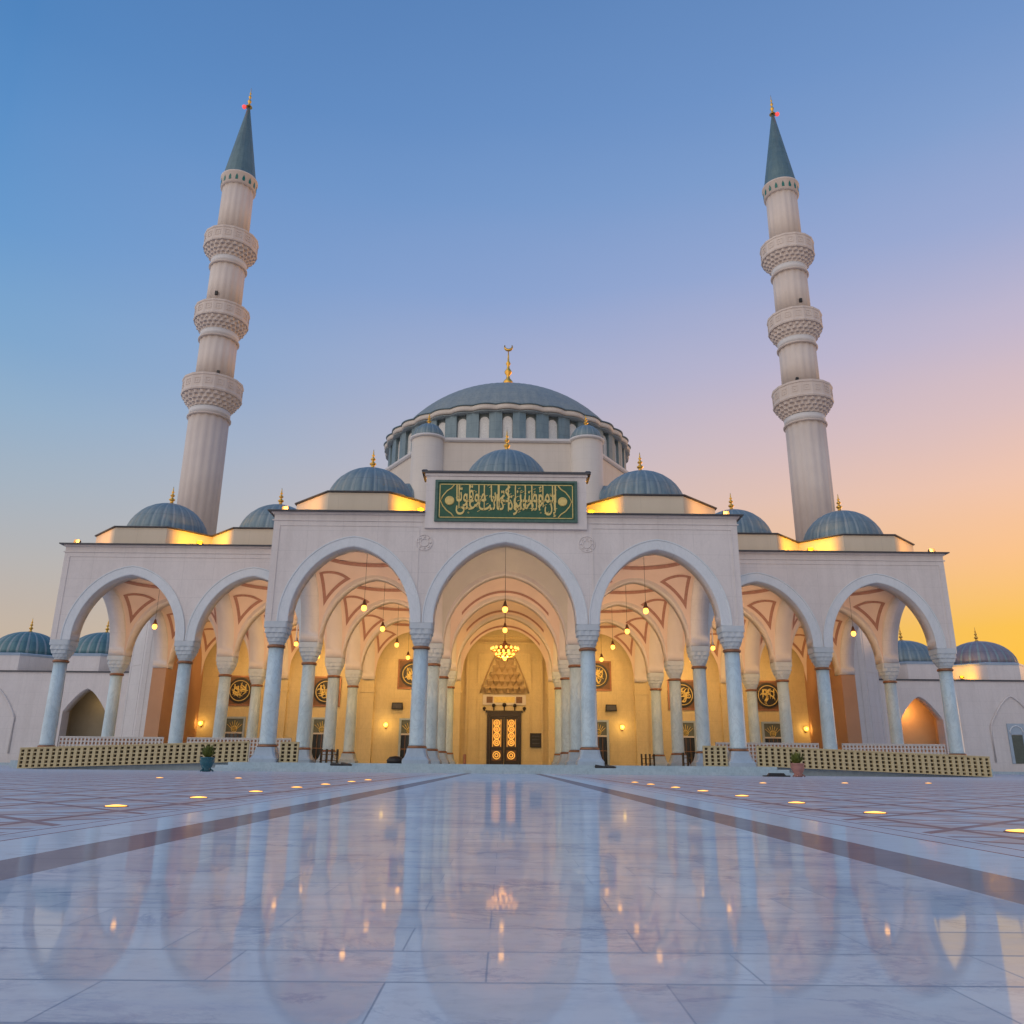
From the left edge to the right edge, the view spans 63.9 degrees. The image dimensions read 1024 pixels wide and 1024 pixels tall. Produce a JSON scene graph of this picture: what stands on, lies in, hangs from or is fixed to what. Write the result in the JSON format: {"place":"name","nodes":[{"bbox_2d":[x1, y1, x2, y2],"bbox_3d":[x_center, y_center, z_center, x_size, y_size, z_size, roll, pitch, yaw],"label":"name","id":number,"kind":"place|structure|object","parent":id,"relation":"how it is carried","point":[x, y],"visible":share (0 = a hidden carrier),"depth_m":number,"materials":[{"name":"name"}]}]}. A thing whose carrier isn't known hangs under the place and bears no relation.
{"place":"outdoors","nodes":[
{"label":"outdoors","id":0,"kind":"place"},
{"bbox_2d":[0,619,130,762],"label":"arcade building","id":1,"kind":"structure","parent":0,"point":[26,663],"depth_m":73.57,"materials":[{"name":"paint"}]},
{"bbox_2d":[66,691,104,735],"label":"archway","id":2,"kind":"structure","parent":1,"relation":"in","point":[86,718],"depth_m":75.61,"materials":[{"name":"paint"}]},
{"bbox_2d":[0,765,452,841],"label":"patterned paving","id":3,"kind":"structure","parent":0,"point":[36,802],"depth_m":9.58,"materials":[{"name":"stone"}]},
{"bbox_2d":[103,805,128,806],"bbox_3d":[-2.986,2.216,6.196,0.176,0.016,0.176,1,-17,0],"label":"ground light","id":4,"kind":"object","parent":3,"relation":"on","point":[116,806],"visible":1,"depth_m":6.15,"materials":[{"name":"yellow glass"}]},
{"bbox_2d":[13,762,227,769],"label":"step","id":5,"kind":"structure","parent":3,"relation":"on","point":[191,766],"depth_m":37.95,"materials":[{"name":"stone"}]},
{"bbox_2d":[17,741,249,767],"bbox_3d":[-17.337,11.135,37.695,10.430,1.290,0.190,1,-17,0],"label":"lattice barrier","id":6,"kind":"object","parent":3,"relation":"on","point":[114,755],"visible":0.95,"depth_m":37.66,"materials":[{"name":"stone"}]},
{"bbox_2d":[120,92,258,736],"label":"minaret","id":7,"kind":"object","parent":3,"relation":"on","point":[212,390],"visible":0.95,"depth_m":81.27,"materials":[{"name":"stone"}]},
{"bbox_2d":[190,796,206,798],"bbox_3d":[-3.002,2.733,7.868,0.176,0.016,0.176,1,-17,0],"label":"ground light","id":8,"kind":"object","parent":3,"relation":"on","point":[198,797],"visible":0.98,"depth_m":7.80,"materials":[{"name":"yellow glass"}]},
{"bbox_2d":[200,744,216,771],"bbox_3d":[-12.088,9.771,32.684,0.659,1.074,0.585,16,-23,-41],"label":"potted plant","id":9,"kind":"object","parent":3,"relation":"on","point":[207,761],"visible":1,"depth_m":32.49,"materials":[{"name":"green plant"}]},
{"bbox_2d":[37,345,966,766],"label":"mosque","id":10,"kind":"structure","parent":3,"relation":"on","point":[751,597],"depth_m":50.13,"materials":[{"name":"stone"}]},
{"bbox_2d":[152,590,159,628],"bbox_3d":[-21.957,5.308,51.035,0.290,3.977,0.283,1,-17,0],"label":"pendant lamp","id":11,"kind":"object","parent":10,"relation":"hanging from","point":[154,625],"visible":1,"depth_m":50.47,"materials":[{"name":"yellow glass"}]},
{"bbox_2d":[225,717,245,737],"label":"window","id":12,"kind":"structure","parent":10,"relation":"in","point":[235,726],"depth_m":65.57,"materials":[{"name":"grey glass"}]},
{"bbox_2d":[228,675,250,705],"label":"calligraphy roundel","id":13,"kind":"object","parent":10,"relation":"attached to","point":[240,691],"visible":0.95,"depth_m":66.36,"materials":[{"name":"orange metal"}]},
{"bbox_2d":[310,717,324,762],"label":"window","id":14,"kind":"structure","parent":10,"relation":"in","point":[317,727],"depth_m":65.45,"materials":[{"name":"black glass"}]},
{"bbox_2d":[313,676,341,706],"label":"calligraphy roundel","id":15,"kind":"object","parent":10,"relation":"attached to","point":[320,691],"visible":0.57,"depth_m":66.43,"materials":[{"name":"orange metal"}]},
{"bbox_2d":[361,564,366,610],"bbox_3d":[-7.896,3.394,44.430,0.290,3.977,0.283,1,-17,0],"label":"pendant lamp","id":16,"kind":"object","parent":10,"relation":"hanging from","point":[364,607],"visible":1,"depth_m":43.88,"materials":[{"name":"yellow glass"}]},
{"bbox_2d":[380,590,384,631],"bbox_3d":[-7.958,5.461,51.118,0.290,3.977,0.283,1,-17,0],"label":"pendant lamp","id":17,"kind":"object","parent":10,"relation":"hanging from","point":[382,628],"visible":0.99,"depth_m":50.57,"materials":[{"name":"yellow glass"}]},
{"bbox_2d":[391,702,402,708],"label":"wall speaker","id":18,"kind":"object","parent":10,"relation":"attached to","point":[396,705],"depth_m":65.91,"materials":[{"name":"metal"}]},
{"bbox_2d":[395,607,398,646],"bbox_3d":[-8.021,7.528,57.806,0.290,3.977,0.283,1,-17,0],"label":"pendant lamp","id":19,"kind":"object","parent":10,"relation":"hanging from","point":[396,643],"visible":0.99,"depth_m":57.23,"materials":[{"name":"yellow glass"}]},
{"bbox_2d":[398,718,409,763],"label":"window","id":20,"kind":"structure","parent":10,"relation":"in","point":[404,723],"depth_m":65.49,"materials":[{"name":"black glass"}]},
{"bbox_2d":[397,659,412,688],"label":"calligraphy roundel","id":21,"kind":"object","parent":10,"relation":"attached to","point":[405,668],"visible":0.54,"depth_m":66.90,"materials":[{"name":"brown wood"}]},
{"bbox_2d":[406,623,409,659],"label":"pendant lamp","id":22,"kind":"object","parent":10,"relation":"hanging from","point":[408,656],"visible":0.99,"depth_m":63.92,"materials":[{"name":"yellow glass"}]},
{"bbox_2d":[490,600,518,657],"bbox_3d":[-0.484,7.896,57.762,2.001,4.535,1.992,1,-17,0],"label":"chandelier","id":23,"kind":"object","parent":10,"relation":"hanging from","point":[504,648],"visible":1,"depth_m":57.08,"materials":[{"name":"yellow metal"}]},
{"bbox_2d":[483,703,525,764],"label":"door","id":24,"kind":"structure","parent":10,"relation":"in","point":[503,727],"depth_m":65.97,"materials":[{"name":"brown wood"}]},
{"bbox_2d":[502,554,507,612],"bbox_3d":[-0.357,3.476,44.475,0.290,3.977,0.283,1,-17,0],"label":"pendant lamp","id":25,"kind":"object","parent":10,"relation":"hanging from","point":[505,609],"visible":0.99,"depth_m":43.96,"materials":[{"name":"glass"}]},
{"bbox_2d":[503,583,506,632],"bbox_3d":[-0.419,5.543,51.163,0.290,3.977,0.283,1,-17,0],"label":"pendant lamp","id":26,"kind":"object","parent":10,"relation":"hanging from","point":[504,628],"visible":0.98,"depth_m":50.58,"materials":[{"name":"yellow glass"}]},
{"bbox_2d":[434,480,577,522],"bbox_3d":[-0.294,-0.538,41.299,7.160,2.180,0.120,1,-17,0],"label":"inscription panel","id":27,"kind":"object","parent":10,"relation":"attached to","point":[505,501],"visible":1,"depth_m":41.27,"materials":[{"name":"green ceramic"}]},
{"bbox_2d":[530,733,541,747],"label":"notice board","id":28,"kind":"object","parent":10,"relation":"attached to","point":[535,740],"visible":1,"depth_m":65.86,"materials":[{"name":"metal"}]},
{"bbox_2d":[595,661,611,690],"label":"calligraphy roundel","id":29,"kind":"object","parent":10,"relation":"attached to","point":[603,676],"visible":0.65,"depth_m":66.98,"materials":[{"name":"brown wood"}]},
{"bbox_2d":[597,720,609,764],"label":"window","id":30,"kind":"structure","parent":10,"relation":"in","point":[602,725],"depth_m":65.55,"materials":[{"name":"black glass"}]},
{"bbox_2d":[605,704,616,710],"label":"wall speaker","id":31,"kind":"object","parent":10,"relation":"attached to","point":[610,707],"depth_m":66.02,"materials":[{"name":"metal"}]},
{"bbox_2d":[611,630,614,648],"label":"pendant lamp","id":32,"kind":"object","parent":10,"relation":"hanging from","point":[612,645],"visible":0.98,"depth_m":57.33,"materials":[{"name":"yellow glass"}]},
{"bbox_2d":[625,607,629,633],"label":"pendant lamp","id":33,"kind":"object","parent":10,"relation":"hanging from","point":[627,631],"visible":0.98,"depth_m":50.62,"materials":[{"name":"yellow glass"}]},
{"bbox_2d":[643,573,647,613],"bbox_3d":[7.183,3.559,44.520,0.290,3.977,0.283,1,-17,0],"label":"pendant lamp","id":34,"kind":"object","parent":10,"relation":"hanging from","point":[645,609],"visible":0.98,"depth_m":43.95,"materials":[{"name":"yellow glass"}]},
{"bbox_2d":[667,680,694,709],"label":"calligraphy roundel","id":35,"kind":"object","parent":10,"relation":"attached to","point":[687,693],"visible":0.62,"depth_m":66.60,"materials":[{"name":"brown wood"}]},
{"bbox_2d":[683,721,696,762],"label":"window","id":36,"kind":"structure","parent":10,"relation":"in","point":[689,727],"depth_m":65.64,"materials":[{"name":"black glass"}]},
{"bbox_2d":[757,681,778,710],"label":"calligraphy roundel","id":37,"kind":"object","parent":10,"relation":"attached to","point":[767,696],"visible":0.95,"depth_m":66.62,"materials":[{"name":"brown wood"}]},
{"bbox_2d":[761,722,780,742],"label":"window","id":38,"kind":"structure","parent":10,"relation":"in","point":[771,732],"depth_m":65.82,"materials":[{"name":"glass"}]},
{"bbox_2d":[849,597,855,635],"bbox_3d":[21.119,5.779,51.290,0.290,3.977,0.283,1,-17,0],"label":"pendant lamp","id":39,"kind":"object","parent":10,"relation":"hanging from","point":[853,632],"visible":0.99,"depth_m":50.73,"materials":[{"name":"yellow glass"}]},
{"bbox_2d":[319,749,338,762],"bbox_3d":[-10.176,13.592,45.737,0.950,0.750,0.400,1,-17,0],"label":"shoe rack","id":40,"kind":"object","parent":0,"point":[327,754],"visible":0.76,"depth_m":45.61,"materials":[{"name":"wood"}]},
{"bbox_2d":[330,762,351,765],"bbox_3d":[-7.516,11.121,36.243,0.950,0.150,0.344,-2,-17,8],"label":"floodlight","id":41,"kind":"object","parent":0,"point":[339,764],"visible":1,"depth_m":36.12,"materials":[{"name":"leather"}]},
{"bbox_2d":[386,756,402,763],"bbox_3d":[-6.048,12.839,42.554,0.920,0.380,0.920,1,-17,0],"label":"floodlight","id":42,"kind":"object","parent":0,"point":[394,759],"visible":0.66,"depth_m":42.23,"materials":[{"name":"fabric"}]},
{"bbox_2d":[463,754,465,763],"bbox_3d":[-3.696,19.290,64.029,0.240,0.780,0.234,1,-17,0],"label":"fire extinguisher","id":43,"kind":"object","parent":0,"point":[464,758],"visible":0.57,"depth_m":63.94,"materials":[{"name":"red metal"}]},
{"bbox_2d":[0,773,1023,1023],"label":"polished paving","id":44,"kind":"structure","parent":0,"point":[496,899],"depth_m":1.72,"materials":[{"name":"stone"}]},
{"bbox_2d":[0,773,463,859],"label":"white paving strip","id":45,"kind":"object","parent":44,"relation":"attached to","point":[14,848],"visible":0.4,"depth_m":4.37,"materials":[{"name":"stone"}]},
{"bbox_2d":[0,773,470,880],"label":"dark paving band","id":46,"kind":"object","parent":44,"relation":"attached to","point":[24,865],"visible":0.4,"depth_m":3.58,"materials":[{"name":"stone"}]},
{"bbox_2d":[537,774,1023,904],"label":"dark paving band","id":47,"kind":"object","parent":44,"relation":"attached to","point":[999,886],"visible":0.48,"depth_m":3.21,"materials":[{"name":"stone"}]},
{"bbox_2d":[544,774,1023,879],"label":"white paving strip","id":48,"kind":"object","parent":44,"relation":"attached to","point":[1001,864],"visible":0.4,"depth_m":3.97,"materials":[{"name":"stone"}]},
{"bbox_2d":[0,0,1023,664],"label":"sky","id":49,"kind":"structure","parent":0,"point":[576,186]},
{"bbox_2d":[595,765,615,767],"bbox_3d":[4.133,11.248,36.312,0.950,0.150,0.344,-2,-17,8],"label":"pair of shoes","id":50,"kind":"object","parent":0,"point":[605,766],"visible":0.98,"depth_m":36.19,"materials":[{"name":"leather"}]},
{"bbox_2d":[641,754,654,765],"bbox_3d":[8.757,15.985,52.920,0.850,0.750,0.400,1,-17,0],"label":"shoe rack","id":51,"kind":"object","parent":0,"point":[646,758],"visible":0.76,"depth_m":52.81,"materials":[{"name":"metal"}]},
{"bbox_2d":[682,753,693,765],"bbox_3d":[10.116,14.050,46.622,0.850,0.750,0.400,1,-17,0],"label":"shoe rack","id":52,"kind":"object","parent":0,"point":[692,759],"visible":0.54,"depth_m":46.53,"materials":[{"name":"wood"}]},
{"bbox_2d":[762,773,789,776],"bbox_3d":[10.634,10.575,33.047,1.000,0.140,0.400,1,-17,0],"label":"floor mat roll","id":53,"kind":"object","parent":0,"point":[775,775],"visible":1,"depth_m":32.85,"materials":[{"name":"fabric"}]},
{"bbox_2d":[553,774,1023,857],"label":"patterned paving","id":54,"kind":"structure","parent":0,"point":[980,813],"depth_m":8.97,"materials":[{"name":"stone"}]},
{"bbox_2d":[9,760,993,776],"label":"portico floor","id":55,"kind":"structure","parent":54,"relation":"on","point":[13,763],"depth_m":43.95,"materials":[{"name":"stone"}]},
{"bbox_2d":[58,736,163,745],"bbox_3d":[-22.015,12.976,45.007,5.700,1.290,0.150,1,-17,0],"label":"marble railing","id":56,"kind":"object","parent":55,"relation":"on","point":[81,740],"visible":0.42,"depth_m":45.11,"materials":[{"name":"white stone"}]},
{"bbox_2d":[187,737,291,761],"bbox_3d":[-15.016,13.052,45.048,5.700,1.290,0.150,1,-17,0],"label":"marble railing","id":57,"kind":"object","parent":55,"relation":"on","point":[254,742],"visible":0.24,"depth_m":45.15,"materials":[{"name":"white stone"}]},
{"bbox_2d":[715,742,818,766],"bbox_3d":[14.082,13.370,45.220,5.700,1.290,0.150,1,-17,0],"label":"marble railing","id":58,"kind":"object","parent":55,"relation":"on","point":[751,747],"visible":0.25,"depth_m":45.33,"materials":[{"name":"white stone"}]},
{"bbox_2d":[841,743,945,753],"bbox_3d":[21.081,13.447,45.262,5.700,1.290,0.150,1,-17,0],"label":"marble railing","id":59,"kind":"object","parent":55,"relation":"on","point":[926,748],"visible":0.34,"depth_m":45.36,"materials":[{"name":"white stone"}]},
{"bbox_2d":[211,762,793,775],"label":"steps","id":60,"kind":"structure","parent":54,"relation":"on","point":[494,768],"depth_m":36.01,"materials":[{"name":"stone"}]},
{"bbox_2d":[279,742,299,761],"bbox_3d":[-10.328,11.128,38.077,0.850,0.910,0.190,1,-17,0],"label":"lattice barrier","id":61,"kind":"object","parent":60,"relation":"on","point":[289,751],"visible":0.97,"depth_m":38.05,"materials":[{"name":"stone"}]},
{"bbox_2d":[702,746,727,765],"bbox_3d":[9.445,11.345,38.194,1.100,0.910,0.190,1,-17,0],"label":"lattice barrier","id":62,"kind":"object","parent":60,"relation":"on","point":[714,755],"visible":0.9,"depth_m":38.17,"materials":[{"name":"stone"}]},
{"bbox_2d":[788,802,805,803],"bbox_3d":[2.738,2.795,7.902,0.176,0.016,0.176,1,-17,0],"label":"ground light","id":63,"kind":"object","parent":54,"relation":"on","point":[796,803],"visible":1,"depth_m":7.85,"materials":[{"name":"yellow glass"}]},
{"bbox_2d":[790,751,804,776],"bbox_3d":[11.409,10.054,32.813,0.624,1.017,0.554,16,-23,-41],"label":"potted plant","id":64,"kind":"object","parent":54,"relation":"on","point":[797,767],"visible":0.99,"depth_m":32.63,"materials":[{"name":"green plant"}]},
{"bbox_2d":[760,95,886,743],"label":"minaret","id":65,"kind":"object","parent":54,"relation":"on","point":[802,398],"visible":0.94,"depth_m":81.61,"materials":[{"name":"stone"}]},
{"bbox_2d":[756,746,992,776],"bbox_3d":[16.681,11.507,37.897,10.730,1.290,0.190,1,-17,0],"label":"lattice barrier","id":66,"kind":"object","parent":54,"relation":"on","point":[891,762],"visible":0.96,"depth_m":37.86,"materials":[{"name":"stone"}]},
{"bbox_2d":[863,811,887,813],"bbox_3d":[2.753,2.279,6.230,0.176,0.016,0.176,1,-17,0],"label":"ground light","id":67,"kind":"object","parent":54,"relation":"on","point":[873,812],"visible":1,"depth_m":6.18,"materials":[{"name":"yellow glass"}]},
{"bbox_2d":[777,767,976,776],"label":"ramp","id":68,"kind":"structure","parent":54,"relation":"on","point":[815,772],"depth_m":38.16,"materials":[{"name":"stone"}]},
{"bbox_2d":[993,772,1023,774],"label":"kerb","id":69,"kind":"structure","parent":54,"relation":"on","point":[1020,773],"depth_m":69.55,"materials":[{"name":"stone"}]},
{"bbox_2d":[1003,829,1023,833],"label":"ground light","id":70,"kind":"object","parent":54,"relation":"on","point":[1016,831],"visible":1,"depth_m":4.43,"materials":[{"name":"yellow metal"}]},
{"bbox_2d":[878,627,1023,771],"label":"arcade building","id":71,"kind":"structure","parent":0,"point":[989,689],"depth_m":73.95,"materials":[{"name":"paint"}]},
{"bbox_2d":[901,699,939,743],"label":"archway","id":72,"kind":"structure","parent":71,"relation":"in","point":[919,726],"depth_m":76.08,"materials":[{"name":"paint"}]},
{"bbox_2d":[1006,724,1023,763],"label":"window","id":73,"kind":"structure","parent":71,"relation":"in","point":[1015,732],"depth_m":72.58,"materials":[{"name":"grey glass"}]}
]}

